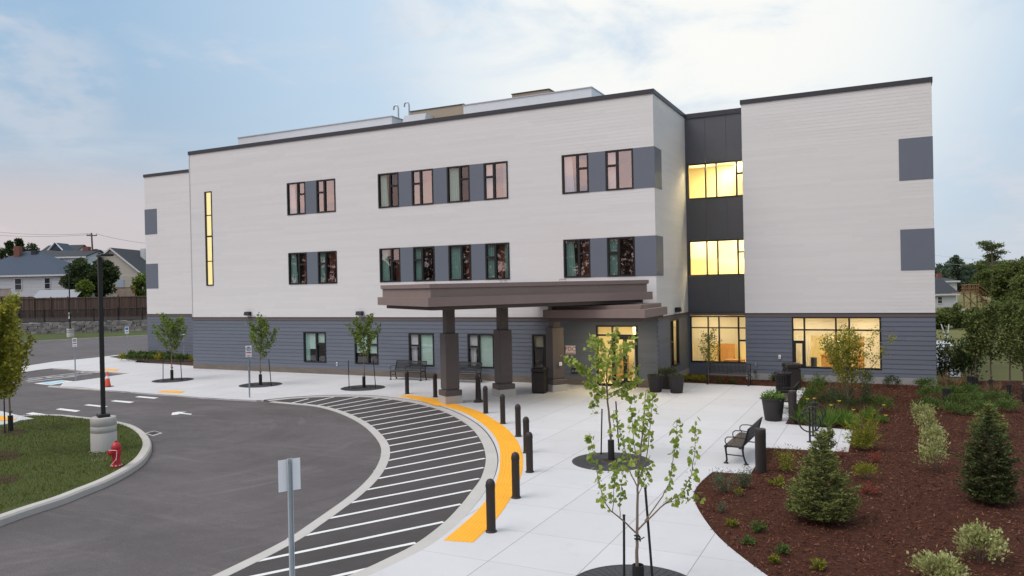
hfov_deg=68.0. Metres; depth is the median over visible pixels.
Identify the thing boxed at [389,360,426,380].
park bench
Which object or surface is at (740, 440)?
park bench
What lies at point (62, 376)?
bay road markings
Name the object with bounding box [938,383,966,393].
juniper shrub
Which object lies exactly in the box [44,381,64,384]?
bay blue marking
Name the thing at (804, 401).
bed shrub
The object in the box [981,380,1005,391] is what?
feather grass
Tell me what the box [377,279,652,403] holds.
entrance canopy
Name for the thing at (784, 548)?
ground cover plant
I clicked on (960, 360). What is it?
lawn shrub
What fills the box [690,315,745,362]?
lounge window
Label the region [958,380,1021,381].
mulch patch ground
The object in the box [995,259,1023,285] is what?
background tree
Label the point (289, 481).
sign post
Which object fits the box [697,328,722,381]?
sapling tree
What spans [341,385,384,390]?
tree grate
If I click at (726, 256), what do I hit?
lounge window
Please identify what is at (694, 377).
grass clump
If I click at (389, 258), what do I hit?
window
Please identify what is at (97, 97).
sky
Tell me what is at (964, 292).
deck stairs
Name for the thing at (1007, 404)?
juniper shrub
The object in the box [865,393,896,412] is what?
bed shrub
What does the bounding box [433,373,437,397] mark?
bollard
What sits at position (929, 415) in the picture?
dogwood shrub
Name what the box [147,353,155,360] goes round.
hedge shrub
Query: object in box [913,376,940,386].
juniper shrub
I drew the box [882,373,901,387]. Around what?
bed shrub
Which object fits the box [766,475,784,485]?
spirea shrub
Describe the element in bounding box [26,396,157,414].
crossing road markings
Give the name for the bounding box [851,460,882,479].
spirea shrub
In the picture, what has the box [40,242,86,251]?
grey house
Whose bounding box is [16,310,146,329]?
terrain
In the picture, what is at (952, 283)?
white house
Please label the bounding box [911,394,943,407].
juniper shrub
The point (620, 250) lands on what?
window
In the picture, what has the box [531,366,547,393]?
litter bin
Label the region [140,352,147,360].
hedge shrub
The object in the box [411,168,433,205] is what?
window
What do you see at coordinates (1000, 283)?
background tree
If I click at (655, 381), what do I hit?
planter
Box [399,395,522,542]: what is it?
tactile paving
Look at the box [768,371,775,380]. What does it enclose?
bed shrub
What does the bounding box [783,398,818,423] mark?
daylily plant
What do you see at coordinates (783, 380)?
litter bin
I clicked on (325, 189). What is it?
window
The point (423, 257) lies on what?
window
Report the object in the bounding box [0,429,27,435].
mulch bed
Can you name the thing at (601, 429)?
tree stake
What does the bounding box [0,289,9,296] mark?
deck railing
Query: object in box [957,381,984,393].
juniper shrub
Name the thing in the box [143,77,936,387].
residence building
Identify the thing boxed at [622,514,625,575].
tree stake
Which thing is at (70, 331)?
lamp post
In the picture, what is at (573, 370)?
fire connection valve
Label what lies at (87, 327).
stone wall
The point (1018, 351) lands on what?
lawn sapling tree
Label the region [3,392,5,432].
tree stake
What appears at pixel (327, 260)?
window
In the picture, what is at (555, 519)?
pavement
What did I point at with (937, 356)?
concrete path
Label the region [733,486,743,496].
perennial plant
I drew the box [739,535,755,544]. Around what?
ground cover plant
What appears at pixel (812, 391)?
bed shrub
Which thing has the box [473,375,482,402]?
smokers post
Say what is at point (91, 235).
utility pole
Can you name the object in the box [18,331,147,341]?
verge
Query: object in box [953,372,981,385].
feather grass
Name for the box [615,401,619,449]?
tree stake
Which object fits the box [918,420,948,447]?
dogwood shrub
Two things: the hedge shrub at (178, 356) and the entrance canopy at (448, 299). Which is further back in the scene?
the hedge shrub at (178, 356)
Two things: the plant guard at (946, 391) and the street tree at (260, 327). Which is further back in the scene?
the street tree at (260, 327)
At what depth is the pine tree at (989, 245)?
105.16 m
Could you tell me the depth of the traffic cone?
36.13 m
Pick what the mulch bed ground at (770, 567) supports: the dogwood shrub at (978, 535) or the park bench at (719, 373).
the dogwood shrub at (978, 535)
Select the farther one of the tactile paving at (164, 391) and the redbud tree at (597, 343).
the tactile paving at (164, 391)
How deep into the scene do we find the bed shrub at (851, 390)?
27.34 m
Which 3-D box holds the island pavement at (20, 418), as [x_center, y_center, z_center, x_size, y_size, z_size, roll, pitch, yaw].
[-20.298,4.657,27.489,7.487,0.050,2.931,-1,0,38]
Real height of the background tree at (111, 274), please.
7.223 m
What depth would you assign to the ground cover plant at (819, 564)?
11.63 m
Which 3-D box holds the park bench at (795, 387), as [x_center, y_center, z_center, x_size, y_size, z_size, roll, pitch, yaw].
[9.364,3.711,25.823,0.630,0.892,1.790,-1,0,26]
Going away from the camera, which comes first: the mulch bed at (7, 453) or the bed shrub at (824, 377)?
the mulch bed at (7, 453)
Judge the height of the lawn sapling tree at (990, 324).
3.579 m
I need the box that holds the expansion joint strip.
[270,395,497,516]
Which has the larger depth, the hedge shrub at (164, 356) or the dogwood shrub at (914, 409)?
the hedge shrub at (164, 356)
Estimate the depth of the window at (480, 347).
35.64 m
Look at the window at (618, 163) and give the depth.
32.78 m
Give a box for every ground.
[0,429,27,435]
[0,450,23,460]
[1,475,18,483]
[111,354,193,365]
[684,374,1023,575]
[935,289,1022,381]
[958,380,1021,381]
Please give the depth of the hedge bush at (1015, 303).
70.18 m
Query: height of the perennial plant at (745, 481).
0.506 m
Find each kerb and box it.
[0,414,151,525]
[21,368,126,373]
[24,335,147,342]
[48,386,265,400]
[213,401,389,575]
[267,395,496,575]
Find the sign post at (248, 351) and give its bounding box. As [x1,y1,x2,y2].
[245,346,251,396]
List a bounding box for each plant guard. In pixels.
[942,381,950,403]
[967,370,973,390]
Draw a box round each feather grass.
[931,369,963,386]
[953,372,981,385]
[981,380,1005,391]
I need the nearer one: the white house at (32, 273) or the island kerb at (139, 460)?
the island kerb at (139, 460)
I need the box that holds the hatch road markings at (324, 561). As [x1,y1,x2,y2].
[252,397,485,575]
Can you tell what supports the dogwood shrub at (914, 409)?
on the mulch bed ground at (770, 567)
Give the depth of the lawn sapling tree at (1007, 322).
27.40 m
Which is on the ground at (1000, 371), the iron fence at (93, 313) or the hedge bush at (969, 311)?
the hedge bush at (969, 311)
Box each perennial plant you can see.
[708,467,736,493]
[716,501,726,512]
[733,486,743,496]
[734,464,753,488]
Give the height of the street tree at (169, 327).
3.435 m
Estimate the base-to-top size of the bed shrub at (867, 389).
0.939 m
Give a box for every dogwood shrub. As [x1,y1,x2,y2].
[905,544,977,575]
[909,400,935,417]
[912,406,941,429]
[913,433,950,472]
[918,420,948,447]
[952,518,1012,564]
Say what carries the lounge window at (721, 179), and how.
in the residence building
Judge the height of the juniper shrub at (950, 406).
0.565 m
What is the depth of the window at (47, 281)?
117.95 m
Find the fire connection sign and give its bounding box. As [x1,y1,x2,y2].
[565,346,575,353]
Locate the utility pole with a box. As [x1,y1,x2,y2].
[87,233,96,250]
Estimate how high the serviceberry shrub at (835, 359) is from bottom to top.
2.880 m
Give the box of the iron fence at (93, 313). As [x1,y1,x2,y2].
[15,306,145,322]
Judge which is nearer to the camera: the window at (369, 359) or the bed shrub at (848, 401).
the bed shrub at (848, 401)
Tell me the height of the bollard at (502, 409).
0.962 m
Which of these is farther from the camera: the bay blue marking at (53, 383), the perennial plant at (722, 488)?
the bay blue marking at (53, 383)
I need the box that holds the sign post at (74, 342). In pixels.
[72,338,76,380]
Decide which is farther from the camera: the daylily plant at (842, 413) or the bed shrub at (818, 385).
the bed shrub at (818, 385)
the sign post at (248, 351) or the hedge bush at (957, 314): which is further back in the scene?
the hedge bush at (957, 314)
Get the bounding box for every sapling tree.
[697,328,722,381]
[820,423,836,457]
[959,308,987,388]
[971,300,1011,387]
[989,292,1023,397]
[1003,300,1023,401]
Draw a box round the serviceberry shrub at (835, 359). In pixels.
[816,323,896,398]
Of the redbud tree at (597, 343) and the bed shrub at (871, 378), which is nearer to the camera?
the redbud tree at (597, 343)
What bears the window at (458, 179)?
in the residence building
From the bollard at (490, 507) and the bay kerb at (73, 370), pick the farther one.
the bay kerb at (73, 370)
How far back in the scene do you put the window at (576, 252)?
33.61 m
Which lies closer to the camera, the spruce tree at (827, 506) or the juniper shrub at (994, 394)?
the spruce tree at (827, 506)
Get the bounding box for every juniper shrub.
[842,409,882,449]
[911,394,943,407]
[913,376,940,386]
[915,383,941,397]
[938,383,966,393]
[938,399,972,414]
[941,390,971,404]
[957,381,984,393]
[960,391,990,402]
[965,400,997,412]
[967,403,1009,435]
[980,389,1017,401]
[989,396,1022,412]
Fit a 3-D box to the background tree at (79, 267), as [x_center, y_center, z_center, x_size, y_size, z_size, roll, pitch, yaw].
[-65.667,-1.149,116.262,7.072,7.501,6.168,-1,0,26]
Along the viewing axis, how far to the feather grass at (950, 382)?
29.35 m
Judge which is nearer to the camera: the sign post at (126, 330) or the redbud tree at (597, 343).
the redbud tree at (597, 343)
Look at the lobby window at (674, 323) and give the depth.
35.03 m
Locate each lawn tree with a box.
[0,291,37,430]
[0,294,25,400]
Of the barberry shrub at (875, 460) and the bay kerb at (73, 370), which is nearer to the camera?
the barberry shrub at (875, 460)
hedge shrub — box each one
[117,353,125,359]
[125,353,133,360]
[131,352,140,361]
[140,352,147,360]
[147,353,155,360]
[153,353,161,359]
[159,353,168,360]
[174,353,181,360]
[181,352,189,361]
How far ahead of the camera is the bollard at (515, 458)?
15.81 m
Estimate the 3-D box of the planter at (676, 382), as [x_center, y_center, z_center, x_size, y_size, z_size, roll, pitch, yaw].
[6.576,3.786,30.392,0.706,0.822,0.766,-1,0,26]
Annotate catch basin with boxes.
[146,431,161,435]
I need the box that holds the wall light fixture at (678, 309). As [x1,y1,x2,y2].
[675,307,681,311]
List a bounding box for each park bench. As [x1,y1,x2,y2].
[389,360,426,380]
[459,362,482,381]
[707,362,751,385]
[724,417,762,465]
[780,381,799,408]
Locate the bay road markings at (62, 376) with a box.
[28,372,96,381]
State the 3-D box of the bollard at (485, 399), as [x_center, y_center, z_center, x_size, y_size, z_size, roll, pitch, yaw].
[-0.923,3.886,26.478,0.210,0.962,0.210,-1,0,26]
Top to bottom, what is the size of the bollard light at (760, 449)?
1.000 m
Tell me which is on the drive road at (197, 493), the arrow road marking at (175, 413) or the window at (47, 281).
the arrow road marking at (175, 413)
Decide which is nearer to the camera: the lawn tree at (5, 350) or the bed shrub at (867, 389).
the lawn tree at (5, 350)
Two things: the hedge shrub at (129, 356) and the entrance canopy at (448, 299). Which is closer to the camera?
the entrance canopy at (448, 299)
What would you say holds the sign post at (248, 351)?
on the pavement at (555, 519)
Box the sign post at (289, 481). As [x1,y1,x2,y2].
[278,457,300,575]
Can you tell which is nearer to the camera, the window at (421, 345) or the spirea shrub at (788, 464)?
the spirea shrub at (788, 464)
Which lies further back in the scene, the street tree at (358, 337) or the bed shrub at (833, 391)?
the street tree at (358, 337)
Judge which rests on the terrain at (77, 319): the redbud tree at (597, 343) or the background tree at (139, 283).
the background tree at (139, 283)
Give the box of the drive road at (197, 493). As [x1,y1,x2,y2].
[0,336,380,575]
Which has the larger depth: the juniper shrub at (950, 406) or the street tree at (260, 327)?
the street tree at (260, 327)
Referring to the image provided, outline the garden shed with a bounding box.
[33,289,85,313]
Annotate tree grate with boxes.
[152,378,193,382]
[239,382,281,387]
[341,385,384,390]
[572,452,650,470]
[576,564,685,575]
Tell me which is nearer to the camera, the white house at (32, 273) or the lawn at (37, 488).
the lawn at (37, 488)
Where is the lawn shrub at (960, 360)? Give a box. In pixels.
[945,337,987,378]
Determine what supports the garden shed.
on the terrain at (77, 319)
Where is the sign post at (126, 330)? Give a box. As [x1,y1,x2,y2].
[125,327,128,359]
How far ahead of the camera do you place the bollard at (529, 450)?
17.97 m
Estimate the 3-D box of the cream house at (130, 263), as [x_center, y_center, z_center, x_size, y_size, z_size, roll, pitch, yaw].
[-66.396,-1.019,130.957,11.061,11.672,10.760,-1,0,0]
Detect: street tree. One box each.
[151,313,187,379]
[244,312,279,384]
[345,313,381,387]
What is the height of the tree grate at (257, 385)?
0.034 m
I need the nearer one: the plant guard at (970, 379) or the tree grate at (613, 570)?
the tree grate at (613, 570)
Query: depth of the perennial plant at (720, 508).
14.60 m
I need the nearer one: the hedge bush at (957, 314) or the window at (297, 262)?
the window at (297, 262)
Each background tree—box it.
[0,240,15,259]
[0,248,5,258]
[14,237,24,249]
[22,242,39,251]
[58,256,97,293]
[74,279,95,300]
[86,258,122,296]
[130,271,146,295]
[969,264,991,302]
[989,267,1014,303]
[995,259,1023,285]
[1004,274,1023,301]
[1011,268,1023,288]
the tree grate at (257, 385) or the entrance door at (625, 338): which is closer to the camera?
the entrance door at (625, 338)
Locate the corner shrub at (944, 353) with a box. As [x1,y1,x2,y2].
[936,328,957,381]
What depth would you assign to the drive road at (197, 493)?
17.71 m
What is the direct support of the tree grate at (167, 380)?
on the pavement at (555, 519)
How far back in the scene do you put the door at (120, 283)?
125.92 m
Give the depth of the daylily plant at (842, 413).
23.03 m
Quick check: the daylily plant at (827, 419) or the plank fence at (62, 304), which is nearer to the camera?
the daylily plant at (827, 419)
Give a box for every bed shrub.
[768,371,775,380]
[797,383,823,401]
[797,393,816,410]
[807,376,826,393]
[812,389,837,408]
[813,371,826,383]
[824,391,858,411]
[826,379,841,401]
[840,385,856,399]
[847,391,875,409]
[856,368,874,387]
[858,377,873,398]
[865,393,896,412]
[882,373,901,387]
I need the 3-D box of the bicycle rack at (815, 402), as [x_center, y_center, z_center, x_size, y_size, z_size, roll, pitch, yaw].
[8.877,3.706,22.233,0.590,0.950,0.166,-1,0,30]
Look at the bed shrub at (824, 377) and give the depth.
31.97 m
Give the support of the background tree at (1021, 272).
on the ground at (1000, 371)
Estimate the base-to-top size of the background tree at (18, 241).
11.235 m
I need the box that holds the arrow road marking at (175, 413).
[172,412,190,414]
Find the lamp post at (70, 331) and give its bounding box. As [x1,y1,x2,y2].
[67,268,73,336]
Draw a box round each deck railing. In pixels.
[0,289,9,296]
[116,287,135,304]
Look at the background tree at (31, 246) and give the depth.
165.89 m
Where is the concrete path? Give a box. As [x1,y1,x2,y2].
[936,340,960,376]
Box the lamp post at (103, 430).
[90,253,116,452]
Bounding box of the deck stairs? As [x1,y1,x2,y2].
[952,284,991,308]
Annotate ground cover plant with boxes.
[724,517,740,526]
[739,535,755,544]
[748,520,767,531]
[767,553,781,563]
[775,542,789,554]
[809,557,826,570]
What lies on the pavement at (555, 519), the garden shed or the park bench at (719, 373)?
the park bench at (719, 373)
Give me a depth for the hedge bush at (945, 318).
65.38 m
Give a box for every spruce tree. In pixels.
[782,430,862,522]
[949,254,967,291]
[952,414,1023,503]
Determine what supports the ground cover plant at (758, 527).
on the mulch bed ground at (770, 567)
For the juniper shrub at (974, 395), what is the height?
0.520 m
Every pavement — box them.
[0,411,33,424]
[22,355,852,575]
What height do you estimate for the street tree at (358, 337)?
3.354 m
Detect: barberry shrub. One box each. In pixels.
[834,446,846,456]
[860,480,880,493]
[869,451,882,462]
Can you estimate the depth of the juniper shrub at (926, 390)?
27.70 m
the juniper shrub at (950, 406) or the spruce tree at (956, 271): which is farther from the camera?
the spruce tree at (956, 271)
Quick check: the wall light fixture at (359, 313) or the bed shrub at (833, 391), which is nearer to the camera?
the bed shrub at (833, 391)
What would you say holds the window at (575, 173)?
in the residence building
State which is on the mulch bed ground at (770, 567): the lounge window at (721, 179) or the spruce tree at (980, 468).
the spruce tree at (980, 468)
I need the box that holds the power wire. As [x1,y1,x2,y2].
[0,234,90,236]
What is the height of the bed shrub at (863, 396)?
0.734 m
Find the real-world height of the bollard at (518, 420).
0.962 m
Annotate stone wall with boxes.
[16,320,146,334]
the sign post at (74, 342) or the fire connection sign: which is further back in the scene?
the sign post at (74, 342)
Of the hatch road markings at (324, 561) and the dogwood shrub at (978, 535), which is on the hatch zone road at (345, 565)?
the hatch road markings at (324, 561)
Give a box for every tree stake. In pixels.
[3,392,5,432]
[600,409,602,453]
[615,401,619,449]
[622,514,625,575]
[644,487,652,575]
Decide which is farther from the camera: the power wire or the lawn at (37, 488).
the power wire
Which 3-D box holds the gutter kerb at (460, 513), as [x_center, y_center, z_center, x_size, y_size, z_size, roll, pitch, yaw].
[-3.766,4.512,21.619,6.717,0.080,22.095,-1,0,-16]
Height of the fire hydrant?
0.665 m
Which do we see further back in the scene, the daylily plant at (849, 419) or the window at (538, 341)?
the window at (538, 341)
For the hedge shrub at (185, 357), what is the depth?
48.30 m
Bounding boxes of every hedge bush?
[936,308,955,328]
[942,303,967,327]
[958,306,981,327]
[991,300,1014,325]
[1000,299,1022,318]
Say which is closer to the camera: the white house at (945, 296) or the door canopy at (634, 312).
the door canopy at (634, 312)
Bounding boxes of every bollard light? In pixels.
[754,428,766,472]
[788,390,796,423]
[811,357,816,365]
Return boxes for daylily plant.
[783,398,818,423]
[804,410,829,425]
[811,400,845,426]
[828,403,858,424]
[839,410,865,427]
[856,404,884,419]
[878,414,888,422]
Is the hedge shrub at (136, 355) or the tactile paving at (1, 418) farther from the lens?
the hedge shrub at (136, 355)
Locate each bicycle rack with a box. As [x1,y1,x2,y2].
[798,407,820,442]
[802,402,823,436]
[804,398,825,430]
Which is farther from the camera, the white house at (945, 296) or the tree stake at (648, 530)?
the white house at (945, 296)
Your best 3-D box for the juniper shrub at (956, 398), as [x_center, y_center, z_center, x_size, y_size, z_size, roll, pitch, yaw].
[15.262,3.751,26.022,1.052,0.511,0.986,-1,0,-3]
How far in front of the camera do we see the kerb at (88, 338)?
75.03 m
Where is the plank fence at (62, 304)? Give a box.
[0,295,146,317]
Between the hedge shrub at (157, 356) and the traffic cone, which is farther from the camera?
the hedge shrub at (157, 356)
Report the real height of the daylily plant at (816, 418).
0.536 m
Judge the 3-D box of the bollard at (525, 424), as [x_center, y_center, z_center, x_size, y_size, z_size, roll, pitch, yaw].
[0.378,3.884,20.125,0.210,0.962,0.210,-1,0,26]
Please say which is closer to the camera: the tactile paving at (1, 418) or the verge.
the tactile paving at (1, 418)
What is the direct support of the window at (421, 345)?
in the residence building
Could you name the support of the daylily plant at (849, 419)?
on the mulch bed ground at (770, 567)
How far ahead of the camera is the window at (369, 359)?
38.76 m
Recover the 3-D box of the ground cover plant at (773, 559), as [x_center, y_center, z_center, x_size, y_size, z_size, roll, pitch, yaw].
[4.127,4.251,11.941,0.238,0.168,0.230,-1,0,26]
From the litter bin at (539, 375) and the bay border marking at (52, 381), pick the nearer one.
the litter bin at (539, 375)
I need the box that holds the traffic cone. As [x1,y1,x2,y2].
[105,371,111,386]
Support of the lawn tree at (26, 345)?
on the mulch bed at (15, 431)
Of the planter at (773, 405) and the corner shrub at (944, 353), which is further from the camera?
the corner shrub at (944, 353)
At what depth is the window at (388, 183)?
38.06 m
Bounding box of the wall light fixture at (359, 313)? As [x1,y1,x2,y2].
[355,311,363,315]
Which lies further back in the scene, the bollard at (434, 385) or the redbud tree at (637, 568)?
the bollard at (434, 385)
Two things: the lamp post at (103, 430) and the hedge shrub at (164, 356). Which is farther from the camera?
the hedge shrub at (164, 356)
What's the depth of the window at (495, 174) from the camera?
35.28 m
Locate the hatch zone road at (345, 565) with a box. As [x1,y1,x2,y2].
[230,397,485,575]
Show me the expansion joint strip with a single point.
(449, 409)
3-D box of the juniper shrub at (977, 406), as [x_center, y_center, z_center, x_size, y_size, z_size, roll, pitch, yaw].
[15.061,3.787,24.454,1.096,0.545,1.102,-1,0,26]
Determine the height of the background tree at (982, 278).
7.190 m
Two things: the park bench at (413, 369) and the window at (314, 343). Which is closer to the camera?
the park bench at (413, 369)
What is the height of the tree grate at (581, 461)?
0.034 m
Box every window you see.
[14,278,21,289]
[44,278,50,288]
[204,191,213,285]
[287,181,305,214]
[288,252,306,284]
[303,332,325,362]
[316,178,335,212]
[317,251,336,283]
[354,332,378,364]
[378,172,398,207]
[379,248,400,281]
[408,333,433,365]
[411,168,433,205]
[413,246,434,281]
[446,165,469,202]
[448,244,471,280]
[467,334,493,368]
[483,161,507,199]
[485,242,509,279]
[532,335,545,366]
[561,153,588,193]
[563,238,590,277]
[605,148,633,190]
[607,236,634,276]
[633,318,679,377]
[687,160,742,199]
[689,239,743,275]
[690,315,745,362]
[792,317,881,374]
[937,296,942,303]
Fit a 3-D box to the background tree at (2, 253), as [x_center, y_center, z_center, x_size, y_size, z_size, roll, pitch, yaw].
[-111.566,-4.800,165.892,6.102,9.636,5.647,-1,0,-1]
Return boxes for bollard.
[405,371,409,393]
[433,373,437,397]
[483,386,488,413]
[485,478,496,533]
[500,394,505,423]
[511,452,520,498]
[515,404,521,436]
[523,416,528,453]
[525,432,533,472]
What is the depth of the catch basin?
24.25 m
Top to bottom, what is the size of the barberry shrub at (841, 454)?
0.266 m
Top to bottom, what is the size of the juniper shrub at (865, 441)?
1.068 m
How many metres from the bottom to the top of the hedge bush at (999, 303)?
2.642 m
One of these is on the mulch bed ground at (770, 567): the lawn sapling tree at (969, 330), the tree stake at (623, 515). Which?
the lawn sapling tree at (969, 330)
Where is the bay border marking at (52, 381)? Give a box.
[34,380,70,384]
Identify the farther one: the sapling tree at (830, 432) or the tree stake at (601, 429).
the tree stake at (601, 429)
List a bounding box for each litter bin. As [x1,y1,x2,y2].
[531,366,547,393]
[774,371,791,393]
[782,362,800,389]
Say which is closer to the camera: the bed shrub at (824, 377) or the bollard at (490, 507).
the bollard at (490, 507)
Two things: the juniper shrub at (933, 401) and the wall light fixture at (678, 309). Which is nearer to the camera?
the juniper shrub at (933, 401)
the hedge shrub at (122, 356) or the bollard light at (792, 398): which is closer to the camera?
the bollard light at (792, 398)
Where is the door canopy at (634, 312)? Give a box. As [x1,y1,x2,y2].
[543,303,666,321]
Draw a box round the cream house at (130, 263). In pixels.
[91,247,146,309]
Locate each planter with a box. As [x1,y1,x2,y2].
[647,373,663,392]
[658,366,677,388]
[667,372,684,393]
[759,389,784,421]
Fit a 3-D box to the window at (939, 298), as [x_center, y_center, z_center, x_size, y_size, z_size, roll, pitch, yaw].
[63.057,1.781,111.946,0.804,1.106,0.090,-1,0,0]
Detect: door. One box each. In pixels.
[117,279,123,286]
[613,336,636,384]
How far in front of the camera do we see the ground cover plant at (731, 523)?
13.76 m
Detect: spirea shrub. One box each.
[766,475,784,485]
[773,443,800,471]
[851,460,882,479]
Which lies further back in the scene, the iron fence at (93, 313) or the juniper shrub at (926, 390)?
the iron fence at (93, 313)
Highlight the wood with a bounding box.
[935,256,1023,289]
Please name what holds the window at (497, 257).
in the residence building
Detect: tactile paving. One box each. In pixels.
[0,416,16,420]
[159,390,184,392]
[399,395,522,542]
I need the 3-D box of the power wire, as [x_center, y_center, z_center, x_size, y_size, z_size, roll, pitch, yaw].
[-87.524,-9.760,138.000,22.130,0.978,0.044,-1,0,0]
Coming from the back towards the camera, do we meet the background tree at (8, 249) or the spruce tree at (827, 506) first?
the background tree at (8, 249)
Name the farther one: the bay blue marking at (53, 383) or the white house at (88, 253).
the white house at (88, 253)
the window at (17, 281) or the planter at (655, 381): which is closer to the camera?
the planter at (655, 381)
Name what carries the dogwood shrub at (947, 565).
on the mulch bed ground at (770, 567)
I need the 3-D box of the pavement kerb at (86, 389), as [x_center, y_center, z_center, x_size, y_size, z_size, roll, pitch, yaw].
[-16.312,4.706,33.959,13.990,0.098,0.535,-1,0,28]
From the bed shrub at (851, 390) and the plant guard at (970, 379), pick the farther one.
the plant guard at (970, 379)
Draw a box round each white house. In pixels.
[0,246,93,306]
[41,247,103,263]
[935,273,959,302]
[935,279,959,307]
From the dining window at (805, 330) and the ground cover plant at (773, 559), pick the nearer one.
the ground cover plant at (773, 559)
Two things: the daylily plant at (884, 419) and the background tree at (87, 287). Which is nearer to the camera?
the daylily plant at (884, 419)
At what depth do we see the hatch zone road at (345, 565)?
16.56 m
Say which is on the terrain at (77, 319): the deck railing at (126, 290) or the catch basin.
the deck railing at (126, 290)
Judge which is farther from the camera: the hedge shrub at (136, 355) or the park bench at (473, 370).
the hedge shrub at (136, 355)
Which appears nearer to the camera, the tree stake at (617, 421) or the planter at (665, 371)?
the tree stake at (617, 421)
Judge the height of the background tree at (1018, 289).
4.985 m
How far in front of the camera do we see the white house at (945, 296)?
111.98 m
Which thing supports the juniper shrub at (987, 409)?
on the mulch bed ground at (770, 567)
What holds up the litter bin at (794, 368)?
on the pavement at (555, 519)
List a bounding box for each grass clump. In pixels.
[688,373,699,380]
[698,374,710,381]
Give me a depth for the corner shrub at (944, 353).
31.77 m
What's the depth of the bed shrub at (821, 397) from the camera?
26.09 m
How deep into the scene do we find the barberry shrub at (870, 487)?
15.64 m
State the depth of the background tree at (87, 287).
110.28 m
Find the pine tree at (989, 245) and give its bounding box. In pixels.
[962,240,1018,304]
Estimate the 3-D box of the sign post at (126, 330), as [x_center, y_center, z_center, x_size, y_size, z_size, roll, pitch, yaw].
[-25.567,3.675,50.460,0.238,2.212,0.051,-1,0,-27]
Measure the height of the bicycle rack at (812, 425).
0.950 m
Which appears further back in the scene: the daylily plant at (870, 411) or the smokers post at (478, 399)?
the smokers post at (478, 399)
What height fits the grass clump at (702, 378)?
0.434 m
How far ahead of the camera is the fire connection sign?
33.58 m
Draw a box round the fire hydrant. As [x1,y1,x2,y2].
[107,440,122,467]
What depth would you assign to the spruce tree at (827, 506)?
13.77 m
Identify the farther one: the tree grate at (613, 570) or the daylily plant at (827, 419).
the daylily plant at (827, 419)
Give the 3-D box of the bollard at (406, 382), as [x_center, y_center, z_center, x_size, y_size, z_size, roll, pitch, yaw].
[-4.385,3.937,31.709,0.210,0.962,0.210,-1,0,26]
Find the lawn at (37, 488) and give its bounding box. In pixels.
[0,416,142,513]
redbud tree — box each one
[560,327,645,459]
[584,390,705,575]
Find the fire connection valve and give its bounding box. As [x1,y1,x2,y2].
[571,367,577,373]
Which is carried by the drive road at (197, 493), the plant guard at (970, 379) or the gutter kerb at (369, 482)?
the gutter kerb at (369, 482)
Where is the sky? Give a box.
[0,0,1023,267]
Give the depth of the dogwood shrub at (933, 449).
17.22 m
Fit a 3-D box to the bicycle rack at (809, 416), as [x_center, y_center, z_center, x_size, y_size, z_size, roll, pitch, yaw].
[8.116,3.728,20.714,0.590,0.950,0.166,-1,0,30]

